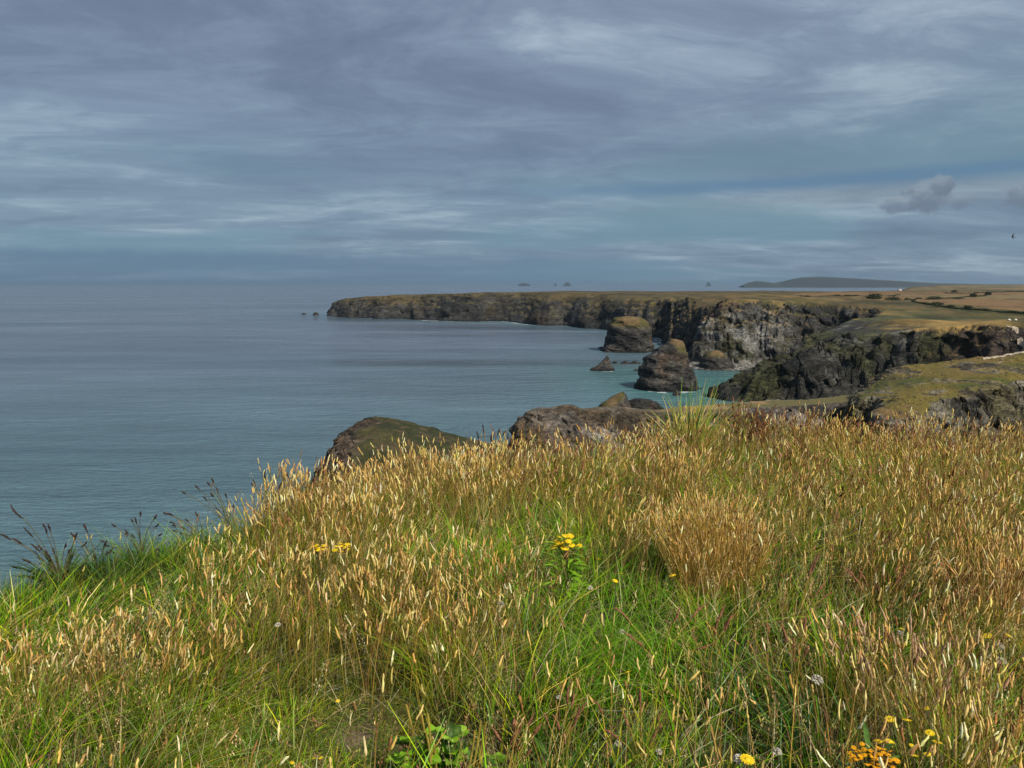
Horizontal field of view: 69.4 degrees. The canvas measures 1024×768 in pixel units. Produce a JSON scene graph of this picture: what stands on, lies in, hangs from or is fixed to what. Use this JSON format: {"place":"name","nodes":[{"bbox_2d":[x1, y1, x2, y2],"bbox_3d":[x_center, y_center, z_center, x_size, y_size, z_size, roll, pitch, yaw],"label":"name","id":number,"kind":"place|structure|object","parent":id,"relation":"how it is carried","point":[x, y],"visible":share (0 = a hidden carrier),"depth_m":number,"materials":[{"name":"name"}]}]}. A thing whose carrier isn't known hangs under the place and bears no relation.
{"place":"outdoors","nodes":[
{"label":"outdoors","id":0,"kind":"place"},
{"bbox_2d":[302,416,589,510],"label":"green hump","id":1,"kind":"object","parent":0,"point":[377,432],"visible":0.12,"depth_m":60.95,"materials":[{"name":"plant"}]},
{"bbox_2d":[0,285,904,598],"bbox_3d":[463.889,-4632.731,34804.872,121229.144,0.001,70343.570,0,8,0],"label":"sea","id":2,"kind":"structure","parent":0,"point":[122,405],"depth_m":509.96,"materials":[{"name":"liquid"}]},
{"bbox_2d":[590,355,614,370],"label":"sea stack","id":3,"kind":"object","parent":2,"relation":"in","point":[605,364],"visible":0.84,"depth_m":602.02,"materials":[{"name":"grey stone"}]},
{"bbox_2d":[598,392,630,407],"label":"sea stack","id":4,"kind":"object","parent":2,"relation":"in","point":[620,399],"visible":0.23,"depth_m":300.38,"materials":[{"name":"brown stone"}]},
{"bbox_2d":[600,316,653,352],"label":"sea stack","id":5,"kind":"object","parent":2,"relation":"in","point":[629,334],"visible":0.96,"depth_m":763.38,"materials":[{"name":"grey stone"}]},
{"bbox_2d":[629,398,663,409],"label":"sea stack","id":6,"kind":"object","parent":2,"relation":"in","point":[640,403],"visible":0.1,"depth_m":309.76,"materials":[{"name":"grey stone"}]},
{"bbox_2d":[634,339,697,391],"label":"sea stack","id":7,"kind":"object","parent":2,"relation":"in","point":[665,367],"visible":0.97,"depth_m":488.92,"materials":[{"name":"grey stone"}]},
{"bbox_2d":[327,290,1023,329],"bbox_3d":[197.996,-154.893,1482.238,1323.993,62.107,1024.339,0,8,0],"label":"headland","id":8,"kind":"structure","parent":2,"relation":"in","point":[591,309],"depth_m":1394.17,"materials":[{"name":"stone"}]},
{"bbox_2d":[672,391,680,395],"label":"sea rock","id":9,"kind":"object","parent":2,"relation":"in","point":[676,392],"visible":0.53,"depth_m":468.83,"materials":[{"name":"grey stone"}]},
{"bbox_2d":[698,350,734,369],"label":"sea stack","id":10,"kind":"object","parent":2,"relation":"in","point":[714,359],"visible":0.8,"depth_m":607.81,"materials":[{"name":"grey stone"}]},
{"bbox_2d":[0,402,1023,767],"bbox_3d":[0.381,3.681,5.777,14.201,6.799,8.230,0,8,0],"label":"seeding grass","id":11,"kind":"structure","parent":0,"point":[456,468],"depth_m":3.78,"materials":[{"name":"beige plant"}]},
{"bbox_2d":[0,417,1023,767],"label":"meadow ground","id":12,"kind":"structure","parent":0,"point":[372,727],"depth_m":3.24,"materials":[{"name":"green plant"}]},
{"bbox_2d":[0,503,106,589],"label":"plantain","id":13,"kind":"object","parent":12,"relation":"on","point":[47,556],"visible":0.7,"depth_m":5.25,"materials":[{"name":"green plant"}]},
{"bbox_2d":[70,524,115,580],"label":"plantain","id":14,"kind":"object","parent":12,"relation":"on","point":[85,527],"visible":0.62,"depth_m":5.35,"materials":[{"name":"green plant"}]},
{"bbox_2d":[100,511,162,562],"bbox_3d":[-2.782,1.136,5.434,0.444,0.446,0.261,0,8,0],"label":"plantain","id":15,"kind":"object","parent":12,"relation":"on","point":[139,534],"visible":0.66,"depth_m":5.43,"materials":[{"name":"green plant"}]},
{"bbox_2d":[163,511,223,548],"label":"plantain","id":16,"kind":"object","parent":12,"relation":"on","point":[170,514],"visible":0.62,"depth_m":5.61,"materials":[{"name":"green plant"}]},
{"bbox_2d":[181,477,249,540],"bbox_3d":[-2.260,0.984,5.701,0.532,0.550,0.287,0,8,0],"label":"plantain","id":17,"kind":"object","parent":12,"relation":"on","point":[212,495],"visible":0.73,"depth_m":5.70,"materials":[{"name":"green plant"}]},
{"bbox_2d":[251,470,287,534],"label":"plantain","id":18,"kind":"object","parent":12,"relation":"on","point":[265,493],"visible":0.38,"depth_m":5.81,"materials":[{"name":"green plant"}]},
{"bbox_2d":[275,622,280,670],"bbox_3d":[-1.101,1.251,3.498,0.030,0.262,0.029,0,8,0],"label":"clover","id":19,"kind":"object","parent":12,"relation":"on","point":[277,624],"visible":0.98,"depth_m":3.49,"materials":[{"name":"white plant"}]},
{"bbox_2d":[5,637,583,767],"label":"short turf","id":20,"kind":"structure","parent":12,"relation":"on","point":[339,716],"depth_m":3.06,"materials":[{"name":"green plant"}]},
{"bbox_2d":[310,544,324,618],"bbox_3d":[-1.083,1.117,4.160,0.106,0.436,0.077,0,8,0],"label":"ragwort","id":21,"kind":"object","parent":12,"relation":"on","point":[318,549],"visible":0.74,"depth_m":4.14,"materials":[{"name":"yellow plant"}]},
{"bbox_2d":[332,543,350,618],"bbox_3d":[-0.939,1.102,4.116,0.092,0.438,0.101,2,8,16],"label":"ragwort","id":22,"kind":"object","parent":12,"relation":"on","point":[343,551],"visible":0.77,"depth_m":4.10,"materials":[{"name":"yellow plant"}]},
{"bbox_2d":[384,704,508,767],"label":"leafy plant","id":23,"kind":"object","parent":12,"relation":"on","point":[437,754],"visible":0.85,"depth_m":2.51,"materials":[{"name":"green plant"}]},
{"bbox_2d":[469,424,505,486],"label":"plantain","id":24,"kind":"object","parent":12,"relation":"on","point":[490,444],"visible":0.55,"depth_m":6.56,"materials":[{"name":"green plant"}]},
{"bbox_2d":[497,601,504,655],"bbox_3d":[-0.052,1.167,3.529,0.035,0.273,0.035,0,8,0],"label":"clover","id":25,"kind":"object","parent":12,"relation":"on","point":[502,603],"visible":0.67,"depth_m":3.52,"materials":[{"name":"white plant"}]},
{"bbox_2d":[473,713,541,767],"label":"plantain","id":26,"kind":"object","parent":12,"relation":"on","point":[535,732],"visible":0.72,"depth_m":2.45,"materials":[{"name":"green plant"}]},
{"bbox_2d":[482,428,536,480],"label":"plantain","id":27,"kind":"object","parent":12,"relation":"on","point":[512,447],"visible":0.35,"depth_m":6.85,"materials":[{"name":"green plant"}]},
{"bbox_2d":[0,410,1023,767],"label":"feathery grass","id":28,"kind":"structure","parent":12,"relation":"on","point":[728,486],"depth_m":3.62,"materials":[{"name":"plant"}]},
{"bbox_2d":[0,446,1023,767],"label":"bleached straw","id":29,"kind":"object","parent":12,"relation":"on","point":[520,650],"visible":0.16,"depth_m":3.39,"materials":[{"name":"beige plant"}]},
{"bbox_2d":[551,695,561,749],"bbox_3d":[0.164,1.261,2.743,0.043,0.230,0.023,0,8,0],"label":"clover","id":30,"kind":"object","parent":12,"relation":"on","point":[558,696],"visible":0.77,"depth_m":2.73,"materials":[{"name":"white plant"}]},
{"bbox_2d":[533,686,593,767],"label":"plantain","id":31,"kind":"object","parent":12,"relation":"on","point":[569,727],"visible":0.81,"depth_m":2.52,"materials":[{"name":"green plant"}]},
{"bbox_2d":[542,533,589,605],"bbox_3d":[0.298,1.042,4.105,0.287,0.440,0.299,0,8,0],"label":"ragwort","id":32,"kind":"object","parent":12,"relation":"on","point":[557,542],"visible":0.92,"depth_m":4.08,"materials":[{"name":"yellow plant"}]},
{"bbox_2d":[587,586,592,623],"bbox_3d":[0.405,1.171,3.854,0.032,0.252,0.033,0,8,0],"label":"clover","id":33,"kind":"object","parent":12,"relation":"on","point":[589,587],"visible":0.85,"depth_m":3.84,"materials":[{"name":"white plant"}]},
{"bbox_2d":[613,579,617,609],"bbox_3d":[0.537,1.157,3.866,0.034,0.280,0.034,0,8,0],"label":"hawkbit","id":34,"kind":"object","parent":12,"relation":"on","point":[614,580],"visible":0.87,"depth_m":3.86,"materials":[{"name":"yellow plant"}]},
{"bbox_2d":[594,688,672,767],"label":"plantain","id":35,"kind":"object","parent":12,"relation":"on","point":[628,725],"visible":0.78,"depth_m":2.48,"materials":[{"name":"green plant"}]},
{"bbox_2d":[656,749,661,767],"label":"clover","id":36,"kind":"object","parent":12,"relation":"on","point":[658,750],"visible":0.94,"depth_m":2.40,"materials":[{"name":"white plant"}]},
{"bbox_2d":[615,604,714,689],"bbox_3d":[0.660,1.135,3.176,0.441,0.375,0.234,0,8,0],"label":"plantain","id":37,"kind":"object","parent":12,"relation":"on","point":[640,643],"visible":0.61,"depth_m":3.19,"materials":[{"name":"green plant"}]},
{"bbox_2d":[633,381,760,464],"bbox_3d":[1.933,0.402,7.520,1.557,0.971,0.459,0,8,0],"label":"coarse grass tuft","id":38,"kind":"object","parent":12,"relation":"on","point":[699,420],"visible":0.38,"depth_m":7.50,"materials":[{"name":"green plant"}]},
{"bbox_2d":[675,605,735,698],"bbox_3d":[0.801,1.123,3.059,0.283,0.403,0.211,0,8,0],"label":"plantain","id":39,"kind":"object","parent":12,"relation":"on","point":[715,626],"visible":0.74,"depth_m":3.08,"materials":[{"name":"green plant"}]},
{"bbox_2d":[637,482,785,607],"bbox_3d":[1.184,0.910,4.321,0.813,0.674,0.764,5,9,33],"label":"grass tussock","id":40,"kind":"object","parent":12,"relation":"on","point":[719,551],"depth_m":4.21,"materials":[{"name":"beige plant"}]},
{"bbox_2d":[733,754,743,767],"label":"clover","id":41,"kind":"object","parent":12,"relation":"on","point":[736,757],"visible":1,"depth_m":2.15,"materials":[{"name":"white plant"}]},
{"bbox_2d":[718,399,762,459],"bbox_3d":[2.301,0.495,7.458,0.449,0.712,0.155,0,8,3],"label":"dock","id":42,"kind":"object","parent":12,"relation":"on","point":[743,431],"visible":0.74,"depth_m":7.45,"materials":[{"name":"brown plant"}]},
{"bbox_2d":[740,753,755,767],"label":"hawkbit","id":43,"kind":"object","parent":12,"relation":"on","point":[747,759],"visible":1,"depth_m":2.13,"materials":[{"name":"yellow plant"}]},
{"bbox_2d":[746,407,771,464],"bbox_3d":[2.467,0.524,7.377,0.267,0.642,0.154,-5,9,-34],"label":"dock","id":44,"kind":"object","parent":12,"relation":"on","point":[759,426],"visible":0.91,"depth_m":7.36,"materials":[{"name":"brown plant"}]},
{"bbox_2d":[772,747,781,767],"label":"clover","id":45,"kind":"object","parent":12,"relation":"on","point":[778,750],"visible":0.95,"depth_m":2.26,"materials":[{"name":"white plant"}]},
{"bbox_2d":[760,615,832,730],"bbox_3d":[1.082,1.101,2.799,0.273,0.437,0.188,0,8,0],"label":"plantain","id":46,"kind":"object","parent":12,"relation":"on","point":[798,670],"visible":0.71,"depth_m":2.81,"materials":[{"name":"green plant"}]},
{"bbox_2d":[780,553,833,636],"bbox_3d":[1.437,1.048,3.596,0.252,0.433,0.201,2,8,12],"label":"plantain","id":47,"kind":"object","parent":12,"relation":"on","point":[813,565],"visible":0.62,"depth_m":3.61,"materials":[{"name":"green plant"}]},
{"bbox_2d":[790,411,825,448],"bbox_3d":[3.049,0.561,7.638,0.345,0.589,0.179,4,9,28],"label":"dock","id":48,"kind":"object","parent":12,"relation":"on","point":[805,429],"visible":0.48,"depth_m":7.63,"materials":[{"name":"brown plant"}]},
{"bbox_2d":[810,675,823,738],"bbox_3d":[1.105,1.182,2.696,0.045,0.257,0.045,0,8,0],"label":"clover","id":49,"kind":"object","parent":12,"relation":"on","point":[820,680],"visible":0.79,"depth_m":2.68,"materials":[{"name":"white plant"}]},
{"bbox_2d":[825,720,899,767],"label":"ragwort","id":50,"kind":"object","parent":12,"relation":"on","point":[883,755],"visible":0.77,"depth_m":2.00,"materials":[{"name":"orange plant"}]},
{"bbox_2d":[842,562,920,634],"bbox_3d":[1.848,1.078,3.692,0.383,0.383,0.222,-4,8,-25],"label":"plantain","id":51,"kind":"object","parent":12,"relation":"on","point":[849,572],"visible":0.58,"depth_m":3.68,"materials":[{"name":"green plant"}]},
{"bbox_2d":[873,739,893,751],"bbox_3d":[1.032,1.170,2.079,0.056,0.370,0.035,3,8,21],"label":"hawkbit","id":52,"kind":"object","parent":12,"relation":"on","point":[884,742],"visible":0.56,"depth_m":2.05,"materials":[{"name":"yellow plant"}]},
{"bbox_2d":[884,715,893,753],"bbox_3d":[1.203,1.196,2.373,0.032,0.269,0.032,0,8,0],"label":"hawkbit","id":53,"kind":"object","parent":12,"relation":"on","point":[888,718],"visible":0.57,"depth_m":2.36,"materials":[{"name":"yellow plant"}]},
{"bbox_2d":[902,718,911,765],"bbox_3d":[1.247,1.189,2.353,0.030,0.269,0.032,-7,10,-40],"label":"hawkbit","id":54,"kind":"object","parent":12,"relation":"on","point":[908,737],"visible":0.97,"depth_m":2.34,"materials":[{"name":"yellow plant"}]},
{"bbox_2d":[818,606,1023,744],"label":"grass tussock","id":55,"kind":"object","parent":12,"relation":"on","point":[915,659],"depth_m":2.75,"materials":[{"name":"beige plant"}]},
{"bbox_2d":[923,706,930,766],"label":"hawkbit","id":56,"kind":"object","parent":12,"relation":"on","point":[925,708],"visible":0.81,"depth_m":2.37,"materials":[{"name":"yellow plant"}]},
{"bbox_2d":[925,729,934,767],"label":"hawkbit","id":57,"kind":"object","parent":12,"relation":"on","point":[930,732],"visible":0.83,"depth_m":2.26,"materials":[{"name":"yellow plant"}]},
{"bbox_2d":[932,740,941,767],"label":"hawkbit","id":58,"kind":"object","parent":12,"relation":"on","point":[936,749],"visible":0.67,"depth_m":2.23,"materials":[{"name":"yellow plant"}]},
{"bbox_2d":[920,566,972,626],"bbox_3d":[2.173,1.086,3.660,0.282,0.371,0.208,0,8,0],"label":"plantain","id":59,"kind":"object","parent":12,"relation":"on","point":[956,595],"visible":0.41,"depth_m":3.64,"materials":[{"name":"green plant"}]},
{"bbox_2d":[936,519,1023,649],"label":"grass tussock","id":60,"kind":"object","parent":12,"relation":"on","point":[989,582],"depth_m":3.62,"materials":[{"name":"beige plant"}]},
{"bbox_2d":[983,633,991,686],"bbox_3d":[1.937,1.172,3.033,0.037,0.312,0.036,7,10,40],"label":"hawkbit","id":61,"kind":"object","parent":12,"relation":"on","point":[989,650],"visible":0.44,"depth_m":3.02,"materials":[{"name":"yellow plant"}]},
{"bbox_2d":[991,642,1004,682],"bbox_3d":[2.048,1.195,3.129,0.048,0.218,0.047,-7,11,-43],"label":"clover","id":62,"kind":"object","parent":12,"relation":"on","point":[1002,647],"visible":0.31,"depth_m":3.11,"materials":[{"name":"white plant"}]},
{"bbox_2d":[991,657,1006,705],"bbox_3d":[1.975,1.212,3.003,0.047,0.218,0.045,0,8,0],"label":"clover","id":63,"kind":"object","parent":12,"relation":"on","point":[1000,659],"visible":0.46,"depth_m":2.98,"materials":[{"name":"white plant"}]},
{"bbox_2d":[1004,634,1013,698],"bbox_3d":[2.002,1.162,3.003,0.034,0.313,0.037,0,8,0],"label":"hawkbit","id":64,"kind":"object","parent":12,"relation":"on","point":[1008,655],"visible":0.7,"depth_m":2.99,"materials":[{"name":"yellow plant"}]},
{"bbox_2d":[0,396,1023,767],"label":"russet grass","id":65,"kind":"structure","parent":0,"point":[786,450],"depth_m":5.89,"materials":[{"name":"brown plant"}]},
{"bbox_2d":[0,0,1023,284],"label":"sky","id":66,"kind":"structure","parent":0,"point":[143,142],"materials":[{"name":"grey"}]},
{"bbox_2d":[508,395,853,462],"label":"rock ledge","id":67,"kind":"object","parent":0,"point":[567,419],"visible":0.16,"depth_m":153.03,"materials":[{"name":"grey stone"}]},
{"bbox_2d":[689,361,757,370],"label":"shingle beach","id":68,"kind":"structure","parent":0,"point":[738,366],"depth_m":614.08,"materials":[{"name":"grey gravel"}]},
{"bbox_2d":[650,296,1023,401],"bbox_3d":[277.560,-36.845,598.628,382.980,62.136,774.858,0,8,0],"label":"coastal cliffs","id":69,"kind":"structure","parent":0,"point":[808,348],"depth_m":501.09,"materials":[{"name":"grey stone"}]},
{"bbox_2d":[864,293,882,298],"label":"shrub","id":70,"kind":"object","parent":69,"relation":"on","point":[874,296],"visible":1,"depth_m":726.69,"materials":[{"name":"green plant"}]},
{"bbox_2d":[884,296,900,300],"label":"shrub","id":71,"kind":"object","parent":69,"relation":"on","point":[893,298],"visible":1,"depth_m":716.02,"materials":[{"name":"green plant"}]},
{"bbox_2d":[931,302,945,304],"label":"shrub","id":72,"kind":"object","parent":69,"relation":"on","point":[935,303],"visible":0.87,"depth_m":653.82,"materials":[{"name":"green plant"}]},
{"bbox_2d":[911,300,1023,313],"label":"hedge","id":73,"kind":"object","parent":69,"relation":"on","point":[952,307],"visible":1,"depth_m":622.55,"materials":[{"name":"green plant"}]},
{"bbox_2d":[739,277,1023,287],"bbox_3d":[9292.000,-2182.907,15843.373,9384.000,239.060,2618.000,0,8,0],"label":"distant headland","id":74,"kind":"structure","parent":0,"point":[818,282],"depth_m":14678.01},
{"bbox_2d":[828,353,1023,462],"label":"grassy headland","id":75,"kind":"structure","parent":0,"point":[977,387],"depth_m":153.28,"materials":[{"name":"green plant"}]},
{"bbox_2d":[843,290,1023,306],"bbox_3d":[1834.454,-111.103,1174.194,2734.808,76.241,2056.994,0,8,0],"label":"farmland","id":76,"kind":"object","parent":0,"point":[1001,302],"visible":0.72,"depth_m":924.40,"materials":[{"name":"plant"}]},
{"bbox_2d":[800,294,899,296],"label":"hedge","id":77,"kind":"object","parent":76,"relation":"on","point":[847,295],"visible":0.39,"depth_m":904.23,"materials":[{"name":"green plant"}]},
{"bbox_2d":[925,296,941,298],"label":"shrub","id":78,"kind":"object","parent":76,"relation":"on","point":[936,297],"visible":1,"depth_m":950.84,"materials":[{"name":"green plant"}]},
{"bbox_2d":[905,294,988,299],"bbox_3d":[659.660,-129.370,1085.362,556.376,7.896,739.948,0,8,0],"label":"hedge","id":79,"kind":"object","parent":76,"relation":"on","point":[942,298],"visible":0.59,"depth_m":1001.16,"materials":[{"name":"green plant"}]},
{"bbox_2d":[943,291,1023,293],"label":"hedge","id":80,"kind":"object","parent":76,"relation":"on","point":[990,291],"visible":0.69,"depth_m":1646.42,"materials":[{"name":"green plant"}]},
{"bbox_2d":[902,285,1023,290],"bbox_3d":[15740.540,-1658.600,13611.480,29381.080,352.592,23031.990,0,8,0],"label":"farmland","id":81,"kind":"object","parent":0,"point":[977,287],"visible":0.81,"depth_m":2781.77,"materials":[{"name":"plant"}]},
{"bbox_2d":[982,351,1023,359],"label":"footpath","id":82,"kind":"structure","parent":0,"point":[1004,355],"depth_m":184.99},
{"bbox_2d":[1008,326,1023,347],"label":"footpath","id":83,"kind":"structure","parent":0,"point":[1019,340],"depth_m":396.75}
]}

